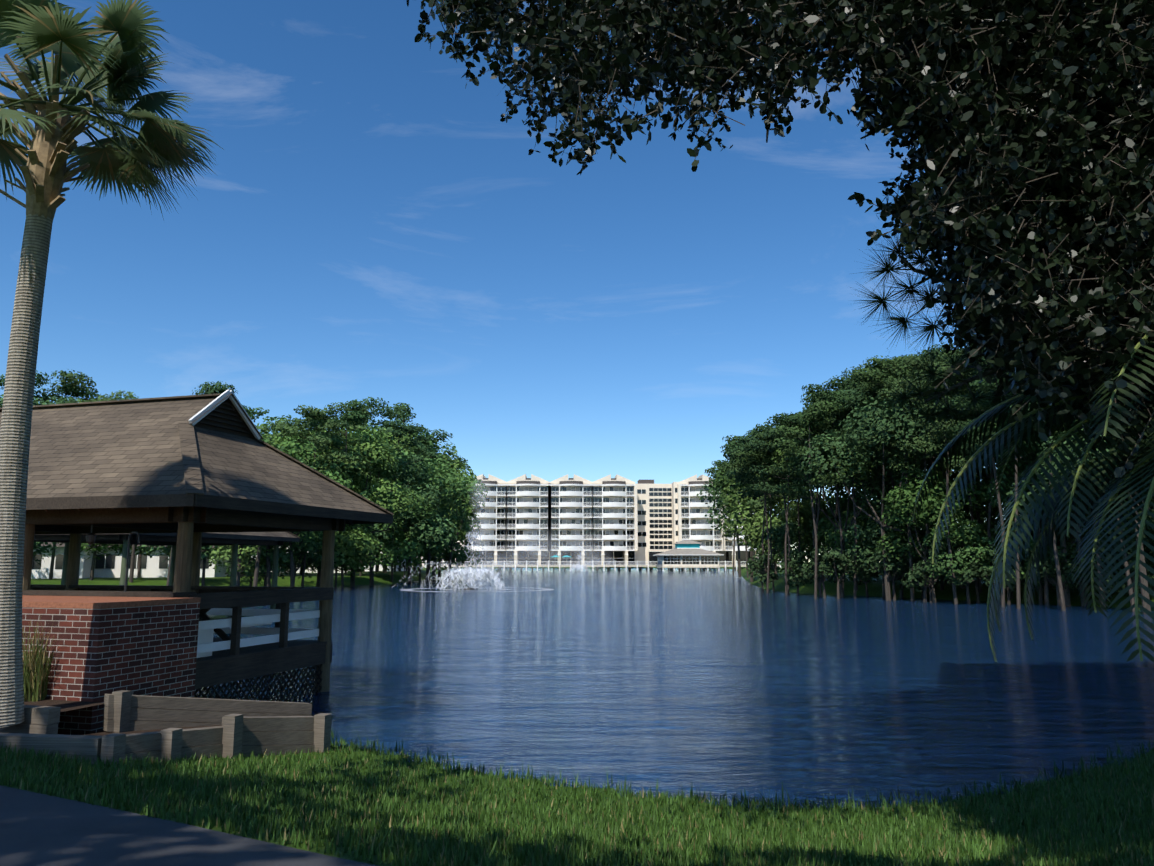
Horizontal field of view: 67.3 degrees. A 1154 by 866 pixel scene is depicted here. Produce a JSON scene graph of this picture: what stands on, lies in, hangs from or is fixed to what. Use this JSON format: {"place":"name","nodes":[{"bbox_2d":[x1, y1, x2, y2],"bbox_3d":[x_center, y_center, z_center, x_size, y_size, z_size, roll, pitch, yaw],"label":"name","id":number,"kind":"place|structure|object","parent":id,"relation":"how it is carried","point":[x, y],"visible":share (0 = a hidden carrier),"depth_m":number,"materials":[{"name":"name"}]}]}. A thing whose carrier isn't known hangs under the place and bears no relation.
{"place":"outdoors","nodes":[
{"label":"outdoors","id":0,"kind":"place"},
{"bbox_2d":[0,785,377,865],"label":"path","id":1,"kind":"structure","parent":0,"point":[37,829],"depth_m":5.13,"materials":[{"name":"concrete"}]},
{"bbox_2d":[0,0,1003,561],"label":"sky","id":2,"kind":"structure","parent":0,"point":[368,221],"materials":[{"name":"blue"}]},
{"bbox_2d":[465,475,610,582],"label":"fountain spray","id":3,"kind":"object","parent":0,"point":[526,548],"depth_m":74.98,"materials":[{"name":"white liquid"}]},
{"bbox_2d":[0,562,1153,865],"bbox_3d":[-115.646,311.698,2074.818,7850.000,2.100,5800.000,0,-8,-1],"label":"ground","id":4,"kind":"structure","parent":0,"point":[874,588],"depth_m":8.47,"materials":[{"name":"green plant"}]},
{"bbox_2d":[0,54,96,727],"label":"palm trunk","id":5,"kind":"object","parent":4,"relation":"on","point":[47,173],"visible":0.94,"depth_m":9.63,"materials":[{"name":"grey plant"}]},
{"bbox_2d":[0,0,223,219],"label":"palm fronds","id":6,"kind":"object","parent":5,"relation":"on","point":[121,73],"visible":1,"depth_m":10.09,"materials":[{"name":"green plant"}]},
{"bbox_2d":[31,542,92,578],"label":"building","id":7,"kind":"structure","parent":4,"relation":"on","point":[42,571],"depth_m":82.76,"materials":[{"name":"white paint"}]},
{"bbox_2d":[22,590,200,734],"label":"brick wall","id":8,"kind":"structure","parent":4,"relation":"on","point":[139,642],"depth_m":10.91,"materials":[{"name":"red brick"}]},
{"bbox_2d":[34,534,289,617],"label":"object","id":9,"kind":"object","parent":4,"relation":"on","point":[144,539],"visible":0.31,"depth_m":33.57,"materials":[{"name":"brown wood"}]},
{"bbox_2d":[38,532,299,541],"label":"roof beam","id":10,"kind":"structure","parent":9,"relation":"on","point":[283,536],"depth_m":34.87,"materials":[{"name":"brown wood"}]},
{"bbox_2d":[93,544,230,577],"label":"building","id":11,"kind":"structure","parent":4,"relation":"on","point":[154,566],"depth_m":87.89,"materials":[{"name":"white paint"}]},
{"bbox_2d":[0,690,331,764],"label":"timber walls","id":12,"kind":"structure","parent":4,"relation":"on","point":[249,727],"depth_m":10.11,"materials":[{"name":"wood"}]},
{"bbox_2d":[24,699,221,735],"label":"beds","id":13,"kind":"object","parent":12,"relation":"on","point":[64,705],"depth_m":10.26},
{"bbox_2d":[22,621,60,701],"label":"ornamental grass","id":14,"kind":"object","parent":13,"relation":"on","point":[35,683],"depth_m":10.54,"materials":[{"name":"green plant"}]},
{"bbox_2d":[23,506,353,701],"bbox_3d":[-9.532,2.830,15.672,9.500,6.512,5.453,-3,-9,16],"label":"pavilion frame","id":15,"kind":"object","parent":4,"relation":"on","point":[223,658],"visible":0.56,"depth_m":14.59,"materials":[{"name":"brown wood"}]},
{"bbox_2d":[0,390,393,523],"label":"pavilion roof","id":16,"kind":"structure","parent":15,"relation":"on","point":[210,450],"depth_m":14.07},
{"bbox_2d":[34,383,467,587],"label":"forest trunks","id":17,"kind":"object","parent":4,"relation":"on","point":[267,579],"visible":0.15,"depth_m":79.05,"materials":[{"name":"brown plant"}]},
{"bbox_2d":[0,369,487,583],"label":"trees","id":18,"kind":"object","parent":17,"relation":"on","point":[435,472],"visible":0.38,"depth_m":87.88,"materials":[{"name":"green plant"}]},
{"bbox_2d":[251,547,340,572],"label":"building","id":19,"kind":"structure","parent":4,"relation":"on","point":[298,571],"depth_m":124.22,"materials":[{"name":"white"}]},
{"bbox_2d":[348,552,411,570],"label":"building","id":20,"kind":"structure","parent":4,"relation":"on","point":[388,567],"depth_m":146.31,"materials":[{"name":"white"}]},
{"bbox_2d":[412,474,780,570],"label":"apartment building","id":21,"kind":"structure","parent":4,"relation":"on","point":[642,523],"depth_m":243.62,"materials":[{"name":"paint"}]},
{"bbox_2d":[331,729,1153,811],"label":"shore tufts","id":22,"kind":"object","parent":4,"relation":"on","point":[1056,769],"visible":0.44,"depth_m":9.40,"materials":[{"name":"green plant"}]},
{"bbox_2d":[509,511,1069,567],"bbox_3d":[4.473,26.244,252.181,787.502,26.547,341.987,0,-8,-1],"label":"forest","id":23,"kind":"object","parent":4,"relation":"on","point":[793,549],"materials":[{"name":"green plant"}]},
{"bbox_2d":[725,367,1153,613],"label":"forest trunks","id":24,"kind":"object","parent":4,"relation":"on","point":[1063,599],"visible":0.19,"depth_m":53.06,"materials":[{"name":"brown plant"}]},
{"bbox_2d":[697,342,1153,595],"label":"trees","id":25,"kind":"object","parent":24,"relation":"attached to","point":[862,438],"visible":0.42,"depth_m":55.31,"materials":[{"name":"green plant"}]},
{"bbox_2d":[911,331,1153,661],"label":"feather palm","id":26,"kind":"object","parent":4,"relation":"on","point":[1071,492],"visible":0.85,"depth_m":5.16,"materials":[{"name":"green plant"}]},
{"bbox_2d":[577,542,614,567],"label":"fountain spray","id":27,"kind":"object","parent":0,"point":[594,561],"depth_m":222.44,"materials":[{"name":"white liquid"}]},
{"bbox_2d":[194,568,1153,807],"bbox_3d":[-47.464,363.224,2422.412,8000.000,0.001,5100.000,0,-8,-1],"label":"water","id":28,"kind":"structure","parent":0,"point":[716,683],"depth_m":16.66,"materials":[{"name":"blue liquid"}]},
{"bbox_2d":[397,532,545,590],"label":"fountain","id":29,"kind":"object","parent":28,"relation":"on","point":[482,570],"visible":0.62,"depth_m":74.48,"materials":[{"name":"white liquid"}]},
{"bbox_2d":[402,587,552,591],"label":"fountain ripples","id":30,"kind":"object","parent":28,"relation":"on","point":[479,590],"visible":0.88,"depth_m":74.64},
{"bbox_2d":[562,555,593,571],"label":"fountain","id":31,"kind":"object","parent":28,"relation":"on","point":[581,566],"depth_m":222.33,"materials":[{"name":"white liquid"}]},
{"bbox_2d":[406,0,1153,481],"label":"foliage","id":32,"kind":"object","parent":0,"point":[884,94],"depth_m":5.00,"materials":[{"name":"green plant"}]},
{"bbox_2d":[883,252,997,408],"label":"tree branches","id":33,"kind":"object","parent":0,"point":[963,381],"visible":0.48,"depth_m":7.88,"materials":[{"name":"green plant"}]},
{"bbox_2d":[850,221,1028,445],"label":"pine needles","id":34,"kind":"object","parent":33,"relation":"attached to","point":[903,398],"visible":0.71,"depth_m":7.58,"materials":[{"name":"green plant"}]}
]}

